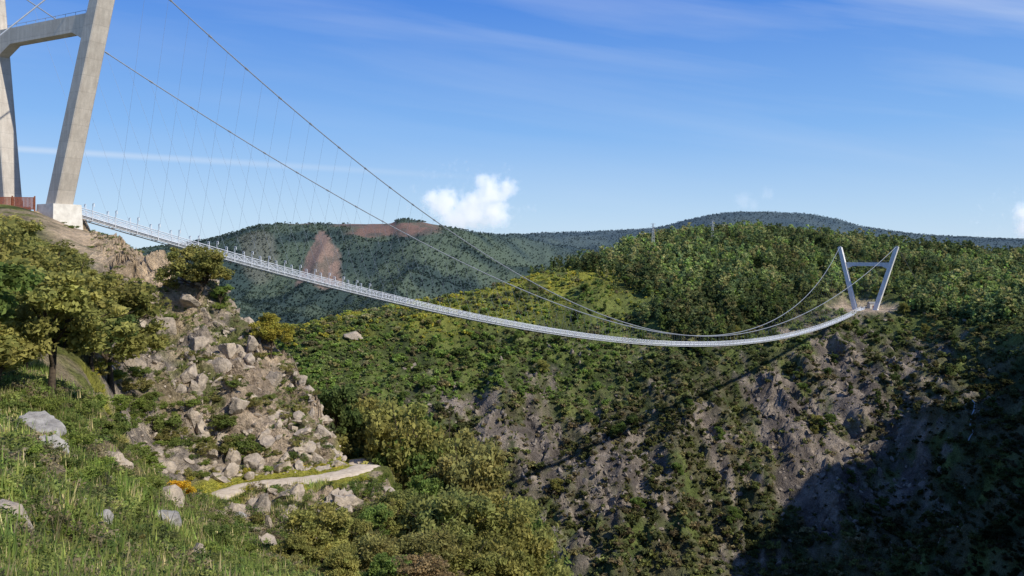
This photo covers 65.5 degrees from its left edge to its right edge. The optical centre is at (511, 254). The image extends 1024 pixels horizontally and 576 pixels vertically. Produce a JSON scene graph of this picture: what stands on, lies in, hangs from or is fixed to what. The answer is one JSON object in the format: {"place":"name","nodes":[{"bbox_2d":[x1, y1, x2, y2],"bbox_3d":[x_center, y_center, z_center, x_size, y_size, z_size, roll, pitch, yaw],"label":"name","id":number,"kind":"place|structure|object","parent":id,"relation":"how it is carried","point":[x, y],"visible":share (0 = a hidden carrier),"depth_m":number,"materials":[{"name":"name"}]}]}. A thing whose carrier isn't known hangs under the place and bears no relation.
{"place":"outdoors","nodes":[
{"label":"outdoors","id":0,"kind":"place"},
{"bbox_2d":[212,458,378,499],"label":"road","id":1,"kind":"structure","parent":0,"point":[358,467],"depth_m":74.18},
{"bbox_2d":[0,204,1023,575],"bbox_3d":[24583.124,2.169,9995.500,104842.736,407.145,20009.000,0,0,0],"label":"ground","id":2,"kind":"structure","parent":0,"point":[76,370],"depth_m":400.70,"materials":[{"name":"green plant"}]},
{"bbox_2d":[0,196,35,210],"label":"rusty fence","id":3,"kind":"object","parent":2,"relation":"on","point":[11,200],"visible":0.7,"depth_m":134.19,"materials":[{"name":"metal"}]},
{"bbox_2d":[0,217,37,288],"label":"oak tree","id":4,"kind":"object","parent":2,"relation":"on","point":[7,239],"visible":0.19,"depth_m":48.73,"materials":[{"name":"green plant"}]},
{"bbox_2d":[0,395,41,414],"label":"shrub","id":5,"kind":"object","parent":2,"relation":"on","point":[13,404],"visible":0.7,"depth_m":37.38,"materials":[{"name":"green plant"}]},
{"bbox_2d":[0,262,44,329],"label":"oak tree","id":6,"kind":"object","parent":2,"relation":"on","point":[12,276],"visible":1,"depth_m":35.58,"materials":[{"name":"green plant"}]},
{"bbox_2d":[0,213,45,236],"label":"oak tree","id":7,"kind":"object","parent":2,"relation":"on","point":[29,226],"visible":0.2,"depth_m":83.45,"materials":[{"name":"green plant"}]},
{"bbox_2d":[2,465,45,478],"bbox_3d":[-13.057,5.751,20.340,1.061,0.498,1.967,0,0,19],"label":"shrub","id":8,"kind":"object","parent":2,"relation":"on","point":[28,470],"visible":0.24,"depth_m":20.95,"materials":[{"name":"green plant"}]},
{"bbox_2d":[0,312,49,380],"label":"oak tree","id":9,"kind":"object","parent":2,"relation":"on","point":[23,335],"visible":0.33,"depth_m":40.58,"materials":[{"name":"green plant"}]},
{"bbox_2d":[16,490,45,521],"bbox_3d":[-11.653,6.006,18.571,1.343,0.630,2.490,0,0,-33],"label":"shrub","id":10,"kind":"object","parent":2,"relation":"on","point":[41,517],"visible":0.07,"depth_m":18.41,"materials":[{"name":"green plant"}]},
{"bbox_2d":[17,410,66,436],"bbox_3d":[-20.913,7.747,35.345,2.132,1.463,1.440,0,0,25],"label":"boulder","id":11,"kind":"object","parent":2,"relation":"on","point":[42,418],"visible":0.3,"depth_m":35.27,"materials":[{"name":"grey stone"}]},
{"bbox_2d":[20,395,64,411],"bbox_3d":[-23.995,7.394,39.641,3.836,0.971,2.069,0,0,28],"label":"shrub","id":12,"kind":"object","parent":2,"relation":"on","point":[47,404],"visible":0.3,"depth_m":39.09,"materials":[{"name":"green plant"}]},
{"bbox_2d":[12,236,74,259],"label":"oak tree","id":13,"kind":"object","parent":2,"relation":"on","point":[57,247],"visible":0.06,"depth_m":75.33,"materials":[{"name":"green plant"}]},
{"bbox_2d":[0,243,94,373],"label":"oak tree","id":14,"kind":"object","parent":2,"relation":"on","point":[37,259],"visible":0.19,"depth_m":47.75,"materials":[{"name":"green plant"}]},
{"bbox_2d":[12,240,89,273],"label":"oak tree","id":15,"kind":"object","parent":2,"relation":"on","point":[42,248],"depth_m":66.36,"materials":[{"name":"green plant"}]},
{"bbox_2d":[39,434,68,456],"bbox_3d":[-18.034,7.622,31.354,0.895,1.125,1.065,0,0,38],"label":"boulder","id":16,"kind":"object","parent":2,"relation":"on","point":[54,437],"visible":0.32,"depth_m":31.36,"materials":[{"name":"grey stone"}]},
{"bbox_2d":[46,523,76,544],"bbox_3d":[-10.846,6.605,18.419,1.197,0.409,1.867,0,0,35],"label":"shrub","id":17,"kind":"object","parent":2,"relation":"on","point":[69,531],"visible":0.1,"depth_m":18.88,"materials":[{"name":"green plant"}]},
{"bbox_2d":[0,262,139,394],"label":"oak tree","id":18,"kind":"object","parent":2,"relation":"on","point":[67,300],"visible":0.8,"depth_m":41.62,"materials":[{"name":"green plant"}]},
{"bbox_2d":[59,456,84,468],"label":"shrub","id":19,"kind":"object","parent":2,"relation":"on","point":[68,462],"visible":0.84,"depth_m":30.83,"materials":[{"name":"green plant"}]},
{"bbox_2d":[62,432,97,446],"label":"shrub","id":20,"kind":"object","parent":2,"relation":"on","point":[90,438],"visible":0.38,"depth_m":36.96,"materials":[{"name":"green plant"}]},
{"bbox_2d":[63,398,99,412],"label":"shrub","id":21,"kind":"object","parent":2,"relation":"on","point":[87,404],"visible":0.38,"depth_m":42.84,"materials":[{"name":"green plant"}]},
{"bbox_2d":[58,465,109,487],"bbox_3d":[-16.137,8.294,29.319,1.530,0.718,2.836,0,0,-1],"label":"shrub","id":22,"kind":"object","parent":2,"relation":"on","point":[87,472],"visible":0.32,"depth_m":30.07,"materials":[{"name":"green plant"}]},
{"bbox_2d":[75,269,124,320],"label":"oak tree","id":23,"kind":"object","parent":2,"relation":"on","point":[107,302],"visible":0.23,"depth_m":65.52,"materials":[{"name":"green plant"}]},
{"bbox_2d":[60,309,139,371],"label":"tree","id":24,"kind":"object","parent":2,"relation":"on","point":[128,318],"visible":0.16,"depth_m":65.14,"materials":[{"name":"green plant"}]},
{"bbox_2d":[92,393,129,407],"bbox_3d":[-28.804,10.146,54.664,2.411,1.132,4.469,0,0,45],"label":"shrub","id":25,"kind":"object","parent":2,"relation":"on","point":[120,398],"visible":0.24,"depth_m":55.43,"materials":[{"name":"green plant"}]},
{"bbox_2d":[58,270,171,396],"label":"oak tree","id":26,"kind":"object","parent":2,"relation":"on","point":[137,298],"visible":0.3,"depth_m":69.38,"materials":[{"name":"green plant"}]},
{"bbox_2d":[95,418,141,435],"bbox_3d":[-23.824,10.129,46.676,3.814,1.006,2.145,0,0,-12],"label":"shrub","id":27,"kind":"object","parent":2,"relation":"on","point":[108,425],"visible":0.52,"depth_m":46.82,"materials":[{"name":"green plant"}]},
{"bbox_2d":[112,411,131,432],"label":"shrub","id":28,"kind":"object","parent":2,"relation":"on","point":[118,419],"visible":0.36,"depth_m":67.60,"materials":[{"name":"green plant"}]},
{"bbox_2d":[113,366,140,380],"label":"shrub","id":29,"kind":"object","parent":2,"relation":"on","point":[119,374],"visible":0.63,"depth_m":74.96,"materials":[{"name":"green plant"}]},
{"bbox_2d":[106,398,150,412],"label":"shrub","id":30,"kind":"object","parent":2,"relation":"on","point":[125,405],"visible":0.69,"depth_m":69.18,"materials":[{"name":"green plant"}]},
{"bbox_2d":[120,376,154,390],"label":"shrub","id":31,"kind":"object","parent":2,"relation":"on","point":[126,383],"visible":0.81,"depth_m":76.31,"materials":[{"name":"green plant"}]},
{"bbox_2d":[127,442,150,457],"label":"shrub","id":32,"kind":"object","parent":2,"relation":"on","point":[144,449],"visible":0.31,"depth_m":61.80,"materials":[{"name":"green plant"}]},
{"bbox_2d":[131,400,161,412],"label":"shrub","id":33,"kind":"object","parent":2,"relation":"on","point":[149,406],"visible":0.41,"depth_m":76.57,"materials":[{"name":"green plant"}]},
{"bbox_2d":[133,476,164,497],"bbox_3d":[-18.031,11.351,38.404,1.846,0.866,3.422,0,0,16],"label":"shrub","id":34,"kind":"object","parent":2,"relation":"on","point":[158,483],"visible":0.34,"depth_m":39.04,"materials":[{"name":"green plant"}]},
{"bbox_2d":[138,449,159,466],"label":"shrub","id":35,"kind":"object","parent":2,"relation":"on","point":[149,459],"visible":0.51,"depth_m":68.17,"materials":[{"name":"green plant"}]},
{"bbox_2d":[138,391,164,400],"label":"shrub","id":36,"kind":"object","parent":2,"relation":"on","point":[147,395],"visible":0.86,"depth_m":77.91,"materials":[{"name":"green plant"}]},
{"bbox_2d":[145,413,182,431],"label":"shrub","id":37,"kind":"object","parent":2,"relation":"on","point":[172,420],"visible":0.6,"depth_m":76.60,"materials":[{"name":"green plant"}]},
{"bbox_2d":[155,317,176,334],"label":"boulder","id":38,"kind":"object","parent":2,"relation":"on","point":[172,329],"visible":0.66,"depth_m":93.29,"materials":[{"name":"stone"}]},
{"bbox_2d":[156,510,181,527],"bbox_3d":[-16.017,12.727,37.104,1.149,1.705,1.168,0,0,-17],"label":"boulder","id":39,"kind":"object","parent":2,"relation":"on","point":[177,520],"visible":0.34,"depth_m":36.92,"materials":[{"name":"grey stone"}]},
{"bbox_2d":[154,425,191,440],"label":"shrub","id":40,"kind":"object","parent":2,"relation":"on","point":[165,434],"visible":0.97,"depth_m":76.14,"materials":[{"name":"green plant"}]},
{"bbox_2d":[161,436,186,446],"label":"shrub","id":41,"kind":"object","parent":2,"relation":"on","point":[174,441],"visible":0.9,"depth_m":75.11,"materials":[{"name":"green plant"}]},
{"bbox_2d":[167,480,196,493],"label":"gorse bush","id":42,"kind":"object","parent":2,"relation":"on","point":[183,484],"visible":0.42,"depth_m":53.94,"materials":[{"name":"yellow plant"}]},
{"bbox_2d":[180,363,197,383],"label":"boulder","id":43,"kind":"object","parent":2,"relation":"on","point":[188,374],"visible":0.77,"depth_m":84.11,"materials":[{"name":"stone"}]},
{"bbox_2d":[173,396,208,406],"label":"shrub","id":44,"kind":"object","parent":2,"relation":"on","point":[193,402],"visible":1,"depth_m":79.85,"materials":[{"name":"green plant"}]},
{"bbox_2d":[0,280,384,552],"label":"scree","id":45,"kind":"structure","parent":2,"relation":"on","point":[349,499],"depth_m":78.87,"materials":[{"name":"stone"}]},
{"bbox_2d":[153,244,234,307],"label":"oak tree","id":46,"kind":"object","parent":2,"relation":"on","point":[204,265],"visible":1,"depth_m":96.12,"materials":[{"name":"green plant"}]},
{"bbox_2d":[0,230,390,575],"bbox_3d":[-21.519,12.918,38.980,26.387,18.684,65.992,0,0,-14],"label":"grass","id":47,"kind":"structure","parent":2,"relation":"on","point":[189,536],"depth_m":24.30,"materials":[{"name":"green plant"}]},
{"bbox_2d":[190,336,208,351],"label":"boulder","id":48,"kind":"object","parent":2,"relation":"on","point":[202,342],"visible":0.84,"depth_m":89.47,"materials":[{"name":"stone"}]},
{"bbox_2d":[195,373,207,390],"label":"boulder","id":49,"kind":"object","parent":2,"relation":"on","point":[201,379],"visible":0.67,"depth_m":83.47,"materials":[{"name":"stone"}]},
{"bbox_2d":[193,539,224,555],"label":"shrub","id":50,"kind":"object","parent":2,"relation":"on","point":[215,545],"visible":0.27,"depth_m":34.00,"materials":[{"name":"green plant"}]},
{"bbox_2d":[198,509,225,523],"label":"shrub","id":51,"kind":"object","parent":2,"relation":"on","point":[216,517],"visible":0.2,"depth_m":50.58,"materials":[{"name":"green plant"}]},
{"bbox_2d":[197,522,231,536],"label":"shrub","id":52,"kind":"object","parent":2,"relation":"on","point":[209,528],"visible":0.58,"depth_m":39.62,"materials":[{"name":"green plant"}]},
{"bbox_2d":[195,436,235,455],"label":"shrub","id":53,"kind":"object","parent":2,"relation":"on","point":[208,447],"visible":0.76,"depth_m":76.23,"materials":[{"name":"green plant"}]},
{"bbox_2d":[208,284,234,309],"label":"tree","id":54,"kind":"object","parent":2,"relation":"on","point":[220,292],"visible":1,"depth_m":98.87,"materials":[{"name":"green plant"}]},
{"bbox_2d":[206,412,237,428],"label":"shrub","id":55,"kind":"object","parent":2,"relation":"on","point":[222,422],"visible":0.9,"depth_m":79.51,"materials":[{"name":"green plant"}]},
{"bbox_2d":[211,533,240,547],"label":"shrub","id":56,"kind":"object","parent":2,"relation":"on","point":[225,538],"visible":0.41,"depth_m":39.53,"materials":[{"name":"green plant"}]},
{"bbox_2d":[218,343,236,358],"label":"boulder","id":57,"kind":"object","parent":2,"relation":"on","point":[228,350],"visible":1,"depth_m":90.03,"materials":[{"name":"stone"}]},
{"bbox_2d":[215,433,256,449],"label":"shrub","id":58,"kind":"object","parent":2,"relation":"on","point":[249,443],"visible":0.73,"depth_m":78.05,"materials":[{"name":"green plant"}]},
{"bbox_2d":[225,379,246,387],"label":"shrub","id":59,"kind":"object","parent":2,"relation":"on","point":[234,381],"visible":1,"depth_m":83.03,"materials":[{"name":"green plant"}]},
{"bbox_2d":[229,397,249,414],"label":"boulder","id":60,"kind":"object","parent":2,"relation":"on","point":[238,406],"visible":1,"depth_m":80.47,"materials":[{"name":"stone"}]},
{"bbox_2d":[236,541,260,560],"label":"shrub","id":61,"kind":"object","parent":2,"relation":"on","point":[250,547],"visible":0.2,"depth_m":39.45,"materials":[{"name":"green plant"}]},
{"bbox_2d":[243,453,265,468],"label":"boulder","id":62,"kind":"object","parent":2,"relation":"on","point":[253,460],"visible":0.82,"depth_m":76.71,"materials":[{"name":"stone"}]},
{"bbox_2d":[246,396,272,407],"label":"shrub","id":63,"kind":"object","parent":2,"relation":"on","point":[252,403],"visible":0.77,"depth_m":82.65,"materials":[{"name":"green plant"}]},
{"bbox_2d":[242,312,296,358],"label":"oak tree","id":64,"kind":"object","parent":2,"relation":"on","point":[270,325],"visible":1,"depth_m":93.39,"materials":[{"name":"green plant"}]},
{"bbox_2d":[265,371,281,387],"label":"boulder","id":65,"kind":"object","parent":2,"relation":"on","point":[275,379],"visible":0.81,"depth_m":88.09,"materials":[{"name":"stone"}]},
{"bbox_2d":[267,407,291,418],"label":"shrub","id":66,"kind":"object","parent":2,"relation":"on","point":[283,413],"visible":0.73,"depth_m":83.01,"materials":[{"name":"green plant"}]},
{"bbox_2d":[257,554,310,575],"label":"shrub","id":67,"kind":"object","parent":2,"relation":"on","point":[300,566],"visible":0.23,"depth_m":37.11,"materials":[{"name":"green plant"}]},
{"bbox_2d":[270,532,315,559],"bbox_3d":[-12.684,17.264,45.911,2.143,2.511,2.697,0,0,30],"label":"oak tree","id":68,"kind":"object","parent":2,"relation":"on","point":[296,544],"visible":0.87,"depth_m":45.69,"materials":[{"name":"green plant"}]},
{"bbox_2d":[282,500,355,566],"bbox_3d":[-12.046,18.083,49.852,4.622,5.386,5.535,0,0,30],"label":"oak tree","id":69,"kind":"object","parent":2,"relation":"on","point":[313,525],"visible":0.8,"depth_m":49.19,"materials":[{"name":"green plant"}]},
{"bbox_2d":[317,544,360,575],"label":"oak tree","id":70,"kind":"object","parent":2,"relation":"on","point":[345,558],"visible":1,"depth_m":39.56,"materials":[{"name":"green plant"}]},
{"bbox_2d":[317,381,363,458],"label":"tree","id":71,"kind":"object","parent":2,"relation":"on","point":[335,400],"visible":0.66,"depth_m":96.08,"materials":[{"name":"green plant"}]},
{"bbox_2d":[329,514,373,551],"bbox_3d":[-11.131,19.624,54.097,3.753,3.894,2.804,0,0,10],"label":"oak tree","id":72,"kind":"object","parent":2,"relation":"on","point":[354,528],"visible":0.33,"depth_m":53.38,"materials":[{"name":"green plant"}]},
{"bbox_2d":[343,331,362,339],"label":"boulder","id":73,"kind":"object","parent":2,"relation":"on","point":[353,335],"visible":0.95,"depth_m":447.19,"materials":[{"name":"stone"}]},
{"bbox_2d":[326,395,397,458],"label":"oak tree","id":74,"kind":"object","parent":2,"relation":"on","point":[369,408],"visible":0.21,"depth_m":96.01,"materials":[{"name":"green plant"}]},
{"bbox_2d":[356,502,393,537],"bbox_3d":[-10.079,19.991,57.276,2.973,4.760,3.227,0,0,-19],"label":"oak tree","id":75,"kind":"object","parent":2,"relation":"on","point":[375,515],"visible":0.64,"depth_m":56.48,"materials":[{"name":"green plant"}]},
{"bbox_2d":[361,552,411,575],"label":"oak tree","id":76,"kind":"object","parent":2,"relation":"on","point":[382,564],"visible":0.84,"depth_m":39.66,"materials":[{"name":"green plant"}]},
{"bbox_2d":[347,407,439,458],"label":"oak tree","id":77,"kind":"object","parent":2,"relation":"on","point":[432,424],"visible":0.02,"depth_m":98.16,"materials":[{"name":"green plant"}]},
{"bbox_2d":[379,498,415,538],"bbox_3d":[-8.949,20.702,60.140,3.243,4.505,4.342,0,0,16],"label":"oak tree","id":78,"kind":"object","parent":2,"relation":"on","point":[396,507],"visible":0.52,"depth_m":59.41,"materials":[{"name":"green plant"}]},
{"bbox_2d":[369,488,434,549],"bbox_3d":[-8.408,21.447,61.987,5.558,6.416,5.912,0,0,-36],"label":"oak tree","id":79,"kind":"object","parent":2,"relation":"on","point":[408,497],"visible":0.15,"depth_m":61.97,"materials":[{"name":"green plant"}]},
{"bbox_2d":[350,512,459,575],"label":"oak tree","id":80,"kind":"object","parent":2,"relation":"on","point":[417,544],"visible":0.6,"depth_m":45.15,"materials":[{"name":"green plant"}]},
{"bbox_2d":[371,435,460,495],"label":"oak tree","id":81,"kind":"object","parent":2,"relation":"on","point":[415,465],"visible":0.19,"depth_m":88.88,"materials":[{"name":"green plant"}]},
{"bbox_2d":[361,402,481,492],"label":"oak tree","id":82,"kind":"object","parent":2,"relation":"on","point":[382,429],"visible":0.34,"depth_m":90.46,"materials":[{"name":"green plant"}]},
{"bbox_2d":[405,474,443,497],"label":"oak tree","id":83,"kind":"object","parent":2,"relation":"on","point":[419,484],"visible":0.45,"depth_m":83.06,"materials":[{"name":"green plant"}]},
{"bbox_2d":[391,551,465,575],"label":"oak tree","id":84,"kind":"object","parent":2,"relation":"on","point":[425,567],"visible":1,"depth_m":37.72,"materials":[{"name":"brown plant"}]},
{"bbox_2d":[390,483,508,575],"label":"oak tree","id":85,"kind":"object","parent":2,"relation":"on","point":[444,510],"visible":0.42,"depth_m":58.33,"materials":[{"name":"green plant"}]},
{"bbox_2d":[421,426,483,465],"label":"oak tree","id":86,"kind":"object","parent":2,"relation":"on","point":[440,436],"visible":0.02,"depth_m":96.16,"materials":[{"name":"green plant"}]},
{"bbox_2d":[399,421,510,497],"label":"oak tree","id":87,"kind":"object","parent":2,"relation":"on","point":[468,475],"visible":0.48,"depth_m":84.48,"materials":[{"name":"green plant"}]},
{"bbox_2d":[0,0,917,346],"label":"suspension bridge","id":88,"kind":"structure","parent":2,"relation":"on","point":[90,26],"depth_m":142.59,"materials":[{"name":"concrete"}]},
{"bbox_2d":[431,530,502,575],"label":"oak tree","id":89,"kind":"object","parent":2,"relation":"on","point":[468,562],"visible":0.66,"depth_m":47.73,"materials":[{"name":"green plant"}]},
{"bbox_2d":[469,529,527,575],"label":"oak tree","id":90,"kind":"object","parent":2,"relation":"on","point":[513,566],"visible":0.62,"depth_m":55.11,"materials":[{"name":"green plant"}]},
{"bbox_2d":[458,488,555,575],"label":"oak tree","id":91,"kind":"object","parent":2,"relation":"on","point":[498,520],"visible":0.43,"depth_m":60.42,"materials":[{"name":"green plant"}]},
{"bbox_2d":[467,494,573,575],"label":"oak tree","id":92,"kind":"object","parent":2,"relation":"on","point":[557,569],"visible":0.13,"depth_m":64.31,"materials":[{"name":"green plant"}]},
{"bbox_2d":[503,499,571,575],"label":"oak tree","id":93,"kind":"object","parent":2,"relation":"on","point":[536,523],"visible":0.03,"depth_m":73.58,"materials":[{"name":"green plant"}]},
{"bbox_2d":[534,359,549,374],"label":"oak tree","id":94,"kind":"object","parent":2,"relation":"on","point":[543,363],"visible":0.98,"depth_m":439.69,"materials":[{"name":"green plant"}]},
{"bbox_2d":[549,477,563,494],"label":"oak tree","id":95,"kind":"object","parent":2,"relation":"on","point":[556,483],"visible":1,"depth_m":366.50,"materials":[{"name":"green plant"}]},
{"bbox_2d":[137,211,1023,326],"bbox_3d":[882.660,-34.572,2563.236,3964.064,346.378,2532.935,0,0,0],"label":"mountain woods","id":96,"kind":"object","parent":2,"relation":"on","point":[345,307],"visible":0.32,"depth_m":1939.40,"materials":[{"name":"green plant"}]},
{"bbox_2d":[610,422,626,436],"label":"oak tree","id":97,"kind":"object","parent":2,"relation":"on","point":[619,427],"visible":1,"depth_m":396.87,"materials":[{"name":"green plant"}]},
{"bbox_2d":[629,496,645,511],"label":"oak tree","id":98,"kind":"object","parent":2,"relation":"on","point":[636,500],"visible":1,"depth_m":351.31,"materials":[{"name":"green plant"}]},
{"bbox_2d":[273,237,1023,575],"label":"scrub","id":99,"kind":"object","parent":2,"relation":"on","point":[693,503],"visible":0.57,"depth_m":408.33,"materials":[{"name":"green plant"}]},
{"bbox_2d":[396,310,990,575],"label":"crag rocks","id":100,"kind":"object","parent":2,"relation":"on","point":[778,378],"visible":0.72,"depth_m":389.06,"materials":[{"name":"grey stone"}]},
{"bbox_2d":[727,506,742,526],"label":"oak tree","id":101,"kind":"object","parent":2,"relation":"on","point":[734,513],"visible":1,"depth_m":358.99,"materials":[{"name":"green plant"}]},
{"bbox_2d":[527,219,1023,352],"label":"forest","id":102,"kind":"object","parent":2,"relation":"on","point":[985,281],"visible":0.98,"depth_m":569.21,"materials":[{"name":"green plant"}]},
{"bbox_2d":[808,414,823,427],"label":"oak tree","id":103,"kind":"object","parent":2,"relation":"on","point":[815,419],"visible":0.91,"depth_m":416.44,"materials":[{"name":"green plant"}]},
{"bbox_2d":[819,413,837,427],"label":"oak tree","id":104,"kind":"object","parent":2,"relation":"on","point":[831,417],"visible":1,"depth_m":410.80,"materials":[{"name":"green plant"}]},
{"bbox_2d":[871,495,889,514],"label":"tree","id":105,"kind":"object","parent":2,"relation":"on","point":[882,502],"visible":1,"depth_m":362.54,"materials":[{"name":"green plant"}]},
{"bbox_2d":[889,371,902,386],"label":"tree","id":106,"kind":"object","parent":2,"relation":"on","point":[894,376],"visible":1,"depth_m":439.40,"materials":[{"name":"green plant"}]},
{"bbox_2d":[5,0,1023,248],"label":"sky","id":107,"kind":"structure","parent":0,"point":[485,116],"materials":[{"name":"blue"}]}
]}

